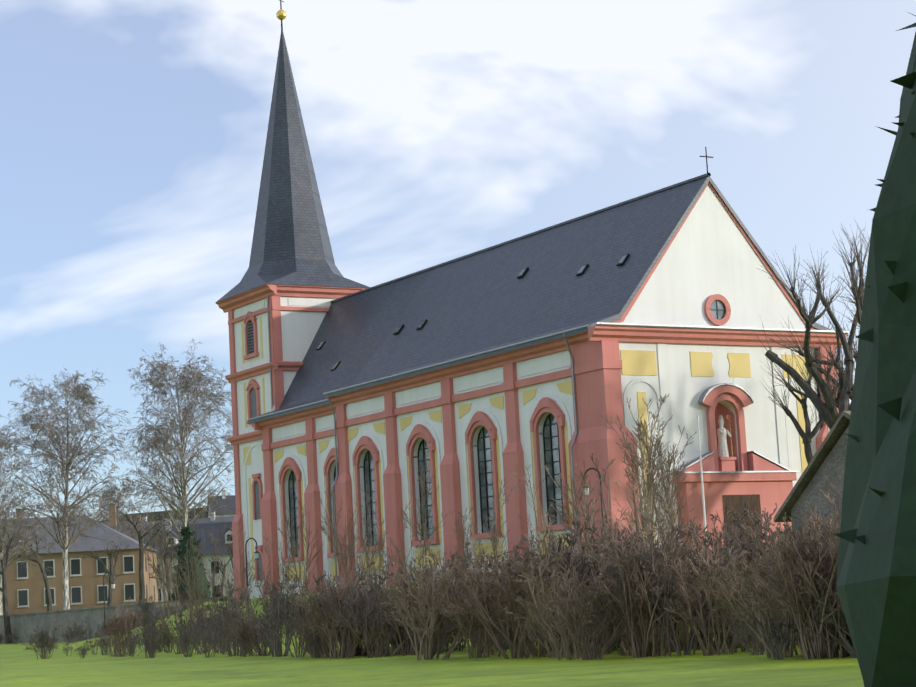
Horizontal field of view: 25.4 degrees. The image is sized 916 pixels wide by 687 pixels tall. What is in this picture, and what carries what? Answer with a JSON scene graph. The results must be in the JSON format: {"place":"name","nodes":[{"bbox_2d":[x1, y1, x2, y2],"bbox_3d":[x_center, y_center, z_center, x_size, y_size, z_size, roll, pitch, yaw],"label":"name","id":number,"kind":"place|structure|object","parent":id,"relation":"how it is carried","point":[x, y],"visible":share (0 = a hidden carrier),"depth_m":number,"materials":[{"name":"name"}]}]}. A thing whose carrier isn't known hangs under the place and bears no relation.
{"place":"outdoors","nodes":[
{"label":"outdoors","id":0,"kind":"place"},
{"bbox_2d":[100,508,206,522],"bbox_3d":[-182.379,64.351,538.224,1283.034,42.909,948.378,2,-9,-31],"label":"building","id":1,"kind":"structure","parent":0,"point":[170,512],"depth_m":642.02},
{"bbox_2d":[0,586,863,686],"bbox_3d":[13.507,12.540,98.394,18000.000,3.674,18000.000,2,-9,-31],"label":"lawn","id":2,"kind":"structure","parent":0,"point":[20,666],"depth_m":56.19,"materials":[{"name":"green plant"}]},
{"bbox_2d":[0,527,24,643],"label":"bare tree","id":3,"kind":"object","parent":2,"relation":"on","point":[6,615],"visible":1,"depth_m":170.14,"materials":[{"name":"brown plant"}]},
{"bbox_2d":[0,425,57,614],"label":"birch","id":4,"kind":"object","parent":2,"relation":"on","point":[11,552],"visible":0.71,"depth_m":194.70,"materials":[{"name":"grey plant"}]},
{"bbox_2d":[14,529,51,610],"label":"bare tree","id":5,"kind":"object","parent":2,"relation":"on","point":[48,594],"visible":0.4,"depth_m":199.78,"materials":[{"name":"brown plant"}]},
{"bbox_2d":[22,624,61,658],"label":"shrub","id":6,"kind":"object","parent":2,"relation":"on","point":[44,637],"visible":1,"depth_m":98.89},
{"bbox_2d":[0,368,138,609],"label":"birch","id":7,"kind":"object","parent":2,"relation":"on","point":[66,518],"visible":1,"depth_m":164.23,"materials":[{"name":"grey plant"}]},
{"bbox_2d":[1,504,159,614],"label":"orange house","id":8,"kind":"structure","parent":2,"relation":"on","point":[26,589],"depth_m":218.19,"materials":[{"name":"paint"}]},
{"bbox_2d":[83,543,129,605],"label":"bare tree","id":9,"kind":"object","parent":2,"relation":"on","point":[110,578],"visible":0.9,"depth_m":210.68,"materials":[{"name":"brown plant"}]},
{"bbox_2d":[0,596,233,643],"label":"churchyard wall","id":10,"kind":"structure","parent":2,"relation":"on","point":[23,625],"depth_m":159.73,"materials":[{"name":"stone"}]},
{"bbox_2d":[97,599,144,656],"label":"shrub","id":11,"kind":"object","parent":2,"relation":"on","point":[117,637],"visible":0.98,"depth_m":95.03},
{"bbox_2d":[81,469,168,557],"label":"tree","id":12,"kind":"object","parent":2,"relation":"on","point":[119,494],"visible":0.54,"depth_m":250.26,"materials":[{"name":"plant"}]},
{"bbox_2d":[121,510,172,602],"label":"bare tree","id":13,"kind":"object","parent":2,"relation":"on","point":[141,579],"visible":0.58,"depth_m":182.59,"materials":[{"name":"brown plant"}]},
{"bbox_2d":[131,606,172,657],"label":"shrub","id":14,"kind":"object","parent":2,"relation":"on","point":[152,630],"visible":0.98,"depth_m":88.89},
{"bbox_2d":[137,517,174,619],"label":"sapling","id":15,"kind":"object","parent":2,"relation":"on","point":[153,565],"visible":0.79,"depth_m":129.79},
{"bbox_2d":[147,526,180,616],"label":"sapling","id":16,"kind":"object","parent":2,"relation":"on","point":[164,577],"visible":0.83,"depth_m":128.51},
{"bbox_2d":[149,525,181,600],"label":"bare tree","id":17,"kind":"object","parent":2,"relation":"on","point":[164,559],"visible":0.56,"depth_m":224.02,"materials":[{"name":"brown plant"}]},
{"bbox_2d":[158,524,183,618],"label":"sapling","id":18,"kind":"object","parent":2,"relation":"on","point":[168,573],"visible":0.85,"depth_m":126.61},
{"bbox_2d":[112,338,234,552],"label":"birch","id":19,"kind":"object","parent":2,"relation":"on","point":[185,425],"visible":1,"depth_m":173.99,"materials":[{"name":"grey plant"}]},
{"bbox_2d":[153,600,214,653],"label":"shrub","id":20,"kind":"object","parent":2,"relation":"on","point":[165,632],"visible":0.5,"depth_m":93.79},
{"bbox_2d":[142,511,233,525],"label":"house","id":21,"kind":"structure","parent":2,"relation":"on","point":[215,519],"depth_m":373.12,"materials":[{"name":"paint"}]},
{"bbox_2d":[172,550,205,614],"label":"sapling","id":22,"kind":"object","parent":2,"relation":"on","point":[188,582],"visible":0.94,"depth_m":118.66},
{"bbox_2d":[172,527,206,614],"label":"sapling","id":23,"kind":"object","parent":2,"relation":"on","point":[198,548],"visible":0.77,"depth_m":124.32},
{"bbox_2d":[143,513,235,601],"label":"white house","id":24,"kind":"structure","parent":2,"relation":"on","point":[216,528],"depth_m":254.65,"materials":[{"name":"paint"}]},
{"bbox_2d":[175,625,204,656],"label":"shrub","id":25,"kind":"object","parent":2,"relation":"on","point":[184,641],"visible":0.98,"depth_m":87.13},
{"bbox_2d":[171,522,211,600],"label":"conifer","id":26,"kind":"object","parent":2,"relation":"on","point":[186,531],"visible":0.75,"depth_m":155.19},
{"bbox_2d":[181,545,214,616],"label":"sapling","id":27,"kind":"object","parent":2,"relation":"on","point":[194,571],"visible":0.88,"depth_m":122.95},
{"bbox_2d":[171,604,227,653],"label":"shrub","id":28,"kind":"object","parent":2,"relation":"on","point":[197,624],"visible":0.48,"depth_m":92.70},
{"bbox_2d":[192,619,222,657],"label":"shrub","id":29,"kind":"object","parent":2,"relation":"on","point":[204,640],"visible":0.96,"depth_m":84.16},
{"bbox_2d":[201,519,227,613],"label":"sapling","id":30,"kind":"object","parent":2,"relation":"on","point":[213,577],"visible":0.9,"depth_m":121.20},
{"bbox_2d":[206,490,235,517],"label":"house","id":31,"kind":"structure","parent":2,"relation":"on","point":[229,500],"depth_m":412.33,"materials":[{"name":"paint"}]},
{"bbox_2d":[206,533,243,604],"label":"sapling","id":32,"kind":"object","parent":2,"relation":"on","point":[227,580],"visible":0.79,"depth_m":116.28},
{"bbox_2d":[224,520,257,615],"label":"sapling","id":33,"kind":"object","parent":2,"relation":"on","point":[244,568],"visible":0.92,"depth_m":119.08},
{"bbox_2d":[205,579,279,655],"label":"shrub","id":34,"kind":"object","parent":2,"relation":"on","point":[231,607],"visible":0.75,"depth_m":84.13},
{"bbox_2d":[217,607,290,655],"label":"shrub","id":35,"kind":"object","parent":2,"relation":"on","point":[250,631],"visible":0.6,"depth_m":82.05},
{"bbox_2d":[254,529,281,614],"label":"sapling","id":36,"kind":"object","parent":2,"relation":"on","point":[265,584],"visible":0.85,"depth_m":114.72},
{"bbox_2d":[233,574,306,656],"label":"shrub","id":37,"kind":"object","parent":2,"relation":"on","point":[276,644],"visible":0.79,"depth_m":79.36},
{"bbox_2d":[259,594,318,656],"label":"shrub","id":38,"kind":"object","parent":2,"relation":"on","point":[290,633],"visible":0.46,"depth_m":77.03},
{"bbox_2d":[279,509,321,617],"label":"sapling","id":39,"kind":"object","parent":2,"relation":"on","point":[292,574],"visible":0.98,"depth_m":111.22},
{"bbox_2d":[278,496,322,597],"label":"sapling","id":40,"kind":"object","parent":2,"relation":"on","point":[287,522],"visible":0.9,"depth_m":112.61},
{"bbox_2d":[296,631,328,658],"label":"shrub","id":41,"kind":"object","parent":2,"relation":"on","point":[312,643],"visible":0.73,"depth_m":73.96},
{"bbox_2d":[268,571,359,652],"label":"shrub","id":42,"kind":"object","parent":2,"relation":"on","point":[316,581],"visible":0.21,"depth_m":82.61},
{"bbox_2d":[292,610,339,657],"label":"shrub","id":43,"kind":"object","parent":2,"relation":"on","point":[300,626],"visible":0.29,"depth_m":75.60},
{"bbox_2d":[280,574,357,655],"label":"shrub","id":44,"kind":"object","parent":2,"relation":"on","point":[341,580],"visible":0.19,"depth_m":76.64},
{"bbox_2d":[276,575,367,657],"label":"shrub","id":45,"kind":"object","parent":2,"relation":"on","point":[309,617],"visible":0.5,"depth_m":73.54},
{"bbox_2d":[315,490,357,592],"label":"sapling","id":46,"kind":"object","parent":2,"relation":"on","point":[337,552],"visible":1,"depth_m":108.99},
{"bbox_2d":[320,484,361,577],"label":"sapling","id":47,"kind":"object","parent":2,"relation":"on","point":[350,542],"visible":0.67,"depth_m":110.69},
{"bbox_2d":[308,566,375,657],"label":"shrub","id":48,"kind":"object","parent":2,"relation":"on","point":[339,605],"visible":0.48,"depth_m":72.81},
{"bbox_2d":[314,580,377,658],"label":"shrub","id":49,"kind":"object","parent":2,"relation":"on","point":[355,603],"visible":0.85,"depth_m":71.93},
{"bbox_2d":[312,560,390,654],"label":"shrub","id":50,"kind":"object","parent":2,"relation":"on","point":[360,649],"visible":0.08,"depth_m":74.68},
{"bbox_2d":[303,562,406,655],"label":"shrub","id":51,"kind":"object","parent":2,"relation":"on","point":[357,647],"visible":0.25,"depth_m":74.17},
{"bbox_2d":[346,519,383,587],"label":"sapling","id":52,"kind":"object","parent":2,"relation":"on","point":[358,558],"visible":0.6,"depth_m":103.74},
{"bbox_2d":[347,509,384,585],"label":"sapling","id":53,"kind":"object","parent":2,"relation":"on","point":[369,555],"visible":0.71,"depth_m":104.36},
{"bbox_2d":[354,485,394,582],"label":"sapling","id":54,"kind":"object","parent":2,"relation":"on","point":[379,545],"visible":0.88,"depth_m":107.37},
{"bbox_2d":[360,622,395,657],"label":"shrub","id":55,"kind":"object","parent":2,"relation":"on","point":[373,636],"visible":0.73,"depth_m":71.02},
{"bbox_2d":[335,571,443,657],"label":"shrub","id":56,"kind":"object","parent":2,"relation":"on","point":[383,580],"visible":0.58,"depth_m":71.25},
{"bbox_2d":[357,587,447,655],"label":"shrub","id":57,"kind":"object","parent":2,"relation":"on","point":[409,650],"visible":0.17,"depth_m":71.59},
{"bbox_2d":[389,500,434,580],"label":"sapling","id":58,"kind":"object","parent":2,"relation":"on","point":[422,551],"visible":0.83,"depth_m":99.93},
{"bbox_2d":[368,555,462,653],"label":"shrub","id":59,"kind":"object","parent":2,"relation":"on","point":[443,635],"visible":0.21,"depth_m":70.88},
{"bbox_2d":[399,447,447,569],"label":"sapling","id":60,"kind":"object","parent":2,"relation":"on","point":[422,503],"visible":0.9,"depth_m":103.37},
{"bbox_2d":[387,560,479,650],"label":"shrub","id":61,"kind":"object","parent":2,"relation":"on","point":[404,585],"visible":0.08,"depth_m":74.07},
{"bbox_2d":[403,574,466,658],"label":"shrub","id":62,"kind":"object","parent":2,"relation":"on","point":[436,624],"visible":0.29,"depth_m":65.55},
{"bbox_2d":[375,545,495,659],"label":"shrub","id":63,"kind":"object","parent":2,"relation":"on","point":[432,617],"visible":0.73,"depth_m":65.05,"materials":[{"name":"plant"}]},
{"bbox_2d":[449,506,475,565],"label":"sapling","id":64,"kind":"object","parent":2,"relation":"on","point":[460,531],"visible":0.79,"depth_m":100.24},
{"bbox_2d":[459,610,520,654],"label":"shrub","id":65,"kind":"object","parent":2,"relation":"on","point":[491,640],"visible":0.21,"depth_m":66.32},
{"bbox_2d":[433,548,552,658],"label":"shrub","id":66,"kind":"object","parent":2,"relation":"on","point":[459,619],"visible":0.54,"depth_m":63.98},
{"bbox_2d":[478,468,515,568],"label":"sapling","id":67,"kind":"object","parent":2,"relation":"on","point":[495,530],"visible":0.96,"depth_m":98.18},
{"bbox_2d":[436,538,579,658],"bbox_3d":[1.526,7.658,61.027,3.882,3.683,4.780,-2,-9,-20],"label":"shrub","id":68,"kind":"object","parent":2,"relation":"on","point":[514,654],"visible":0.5,"depth_m":61.80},
{"bbox_2d":[470,554,566,653],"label":"shrub","id":69,"kind":"object","parent":2,"relation":"on","point":[519,612],"visible":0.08,"depth_m":65.23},
{"bbox_2d":[456,538,602,650],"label":"shrub","id":70,"kind":"object","parent":2,"relation":"on","point":[461,557],"visible":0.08,"depth_m":67.73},
{"bbox_2d":[450,537,614,657],"bbox_3d":[2.341,7.679,61.676,4.876,3.785,5.174,-5,-8,15],"label":"shrub","id":71,"kind":"object","parent":2,"relation":"on","point":[542,649],"visible":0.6,"depth_m":61.42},
{"bbox_2d":[507,451,564,557],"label":"sapling","id":72,"kind":"object","parent":2,"relation":"on","point":[544,526],"visible":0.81,"depth_m":92.31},
{"bbox_2d":[495,520,603,654],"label":"shrub","id":73,"kind":"object","parent":2,"relation":"on","point":[566,556],"visible":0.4,"depth_m":62.37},
{"bbox_2d":[522,580,588,657],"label":"shrub","id":74,"kind":"object","parent":2,"relation":"on","point":[553,655],"visible":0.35,"depth_m":60.17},
{"bbox_2d":[534,530,612,652],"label":"shrub","id":75,"kind":"object","parent":2,"relation":"on","point":[584,543],"visible":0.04,"depth_m":63.62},
{"bbox_2d":[541,458,615,554],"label":"sapling","id":76,"kind":"object","parent":2,"relation":"on","point":[588,515],"visible":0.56,"depth_m":78.05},
{"bbox_2d":[506,525,660,659],"bbox_3d":[3.729,7.134,58.315,4.544,3.883,4.462,-5,-7,28],"label":"shrub","id":77,"kind":"object","parent":2,"relation":"on","point":[544,605],"visible":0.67,"depth_m":58.01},
{"bbox_2d":[544,463,627,561],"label":"sapling","id":78,"kind":"object","parent":2,"relation":"on","point":[597,532],"visible":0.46,"depth_m":78.60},
{"bbox_2d":[521,521,654,650],"bbox_3d":[4.524,7.753,64.995,4.797,4.202,3.529,-3,-8,-3],"label":"shrub","id":79,"kind":"object","parent":2,"relation":"on","point":[619,534],"visible":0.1,"depth_m":65.00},
{"bbox_2d":[554,453,626,553],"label":"sapling","id":80,"kind":"object","parent":2,"relation":"on","point":[577,512],"visible":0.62,"depth_m":78.71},
{"bbox_2d":[562,594,632,659],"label":"shrub","id":81,"kind":"object","parent":2,"relation":"on","point":[579,635],"visible":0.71,"depth_m":56.91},
{"bbox_2d":[550,565,650,659],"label":"shrub","id":82,"kind":"object","parent":2,"relation":"on","point":[589,593],"visible":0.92,"depth_m":56.89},
{"bbox_2d":[533,516,700,648],"bbox_3d":[5.192,7.631,64.395,5.380,4.227,4.685,-4,-4,4],"label":"shrub","id":83,"kind":"object","parent":2,"relation":"on","point":[626,546],"visible":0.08,"depth_m":63.52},
{"bbox_2d":[601,607,649,655],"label":"shrub","id":84,"kind":"object","parent":2,"relation":"on","point":[623,652],"visible":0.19,"depth_m":58.85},
{"bbox_2d":[590,505,668,653],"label":"shrub","id":85,"kind":"object","parent":2,"relation":"on","point":[616,530],"visible":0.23,"depth_m":59.45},
{"bbox_2d":[568,545,693,656],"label":"shrub","id":86,"kind":"object","parent":2,"relation":"on","point":[620,615],"visible":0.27,"depth_m":57.30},
{"bbox_2d":[601,394,675,550],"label":"sapling","id":87,"kind":"object","parent":2,"relation":"on","point":[646,492],"visible":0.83,"depth_m":86.91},
{"bbox_2d":[608,468,675,551],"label":"sapling","id":88,"kind":"object","parent":2,"relation":"on","point":[639,523],"visible":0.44,"depth_m":81.44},
{"bbox_2d":[609,442,676,536],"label":"sapling","id":89,"kind":"object","parent":2,"relation":"on","point":[633,482],"visible":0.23,"depth_m":88.35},
{"bbox_2d":[593,497,703,657],"bbox_3d":[5.468,6.623,57.172,3.716,4.440,3.852,-9,-9,36],"label":"shrub","id":90,"kind":"object","parent":2,"relation":"on","point":[633,615],"visible":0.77,"depth_m":56.63,"materials":[{"name":"plant"}]},
{"bbox_2d":[615,415,686,543],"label":"sapling","id":91,"kind":"object","parent":2,"relation":"on","point":[627,457],"visible":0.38,"depth_m":87.80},
{"bbox_2d":[647,615,677,655],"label":"shrub","id":92,"kind":"object","parent":2,"relation":"on","point":[656,636],"visible":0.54,"depth_m":56.63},
{"bbox_2d":[634,420,696,553],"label":"sapling","id":93,"kind":"object","parent":2,"relation":"on","point":[668,477],"visible":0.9,"depth_m":85.77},
{"bbox_2d":[582,516,769,651],"bbox_3d":[6.661,7.064,59.876,5.324,4.092,4.343,0,-7,-16],"label":"shrub","id":94,"kind":"object","parent":2,"relation":"on","point":[657,528],"visible":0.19,"depth_m":60.22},
{"bbox_2d":[611,528,741,656],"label":"shrub","id":95,"kind":"object","parent":2,"relation":"on","point":[687,651],"visible":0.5,"depth_m":56.28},
{"bbox_2d":[697,416,707,558],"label":"flagpole","id":96,"kind":"object","parent":2,"relation":"on","point":[703,501],"visible":0.58,"depth_m":92.61,"materials":[{"name":"white"}]},
{"bbox_2d":[664,535,770,655],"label":"shrub","id":97,"kind":"object","parent":2,"relation":"on","point":[712,583],"visible":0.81,"depth_m":55.15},
{"bbox_2d":[663,524,774,653],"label":"shrub","id":98,"kind":"object","parent":2,"relation":"on","point":[712,644],"visible":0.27,"depth_m":56.87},
{"bbox_2d":[697,524,782,648],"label":"shrub","id":99,"kind":"object","parent":2,"relation":"on","point":[720,542],"visible":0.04,"depth_m":59.37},
{"bbox_2d":[689,557,800,651],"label":"shrub","id":100,"kind":"object","parent":2,"relation":"on","point":[728,610],"visible":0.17,"depth_m":56.00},
{"bbox_2d":[725,610,773,655],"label":"shrub","id":101,"kind":"object","parent":2,"relation":"on","point":[743,639],"visible":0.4,"depth_m":53.55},
{"bbox_2d":[694,522,818,657],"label":"shrub","id":102,"kind":"object","parent":2,"relation":"on","point":[756,599],"visible":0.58,"depth_m":51.01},
{"bbox_2d":[698,502,821,633],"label":"shrub","id":103,"kind":"object","parent":2,"relation":"on","point":[739,532],"visible":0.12,"depth_m":64.64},
{"bbox_2d":[713,503,808,645],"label":"shrub","id":104,"kind":"object","parent":2,"relation":"on","point":[742,544],"visible":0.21,"depth_m":59.48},
{"bbox_2d":[761,613,797,659],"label":"shrub","id":105,"kind":"object","parent":2,"relation":"on","point":[775,631],"visible":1,"depth_m":49.86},
{"bbox_2d":[743,512,837,654],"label":"shrub","id":106,"kind":"object","parent":2,"relation":"on","point":[765,595],"visible":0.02,"depth_m":52.12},
{"bbox_2d":[734,507,847,652],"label":"shrub","id":107,"kind":"object","parent":2,"relation":"on","point":[792,534],"visible":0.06,"depth_m":52.09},
{"bbox_2d":[747,475,843,659],"bbox_3d":[8.850,5.482,49.389,3.770,4.395,3.970,-10,-11,43],"label":"shrub","id":108,"kind":"object","parent":2,"relation":"on","point":[817,651],"visible":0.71,"depth_m":48.87,"materials":[{"name":"plant"}]},
{"bbox_2d":[759,488,836,629],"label":"shrub","id":109,"kind":"object","parent":2,"relation":"on","point":[830,501],"visible":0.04,"depth_m":59.96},
{"bbox_2d":[756,523,854,657],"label":"shrub","id":110,"kind":"object","parent":2,"relation":"on","point":[845,654],"visible":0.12,"depth_m":49.09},
{"bbox_2d":[759,337,857,463],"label":"pollard","id":111,"kind":"object","parent":2,"relation":"on","point":[807,435],"visible":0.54,"depth_m":94.83,"materials":[{"name":"brown plant"}]},
{"bbox_2d":[774,411,850,540],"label":"shed","id":112,"kind":"structure","parent":2,"relation":"on","point":[828,459],"depth_m":68.77,"materials":[{"name":"stone"}]},
{"bbox_2d":[754,219,872,429],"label":"pollard","id":113,"kind":"object","parent":2,"relation":"on","point":[829,414],"visible":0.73,"depth_m":90.15,"materials":[{"name":"brown plant"}]},
{"bbox_2d":[763,272,865,399],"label":"pollard","id":114,"kind":"object","parent":2,"relation":"on","point":[799,350],"visible":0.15,"depth_m":95.93,"materials":[{"name":"brown plant"}]},
{"bbox_2d":[799,561,855,657],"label":"shrub","id":115,"kind":"object","parent":2,"relation":"on","point":[850,650],"visible":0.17,"depth_m":48.41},
{"bbox_2d":[829,242,866,328],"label":"pollard","id":116,"kind":"object","parent":2,"relation":"on","point":[854,282],"visible":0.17,"depth_m":83.57,"materials":[{"name":"brown plant"}]},
{"bbox_2d":[834,13,915,686],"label":"fir tree","id":117,"kind":"object","parent":2,"relation":"on","point":[876,580],"visible":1,"depth_m":30.20,"materials":[{"name":"plant"}]},
{"bbox_2d":[0,0,915,520],"label":"sky","id":118,"kind":"structure","parent":0,"point":[133,133],"materials":[{"name":"blue"}]},
{"bbox_2d":[216,0,848,599],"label":"church","id":119,"kind":"structure","parent":0,"point":[532,352],"depth_m":106.56,"materials":[{"name":"white paint"}]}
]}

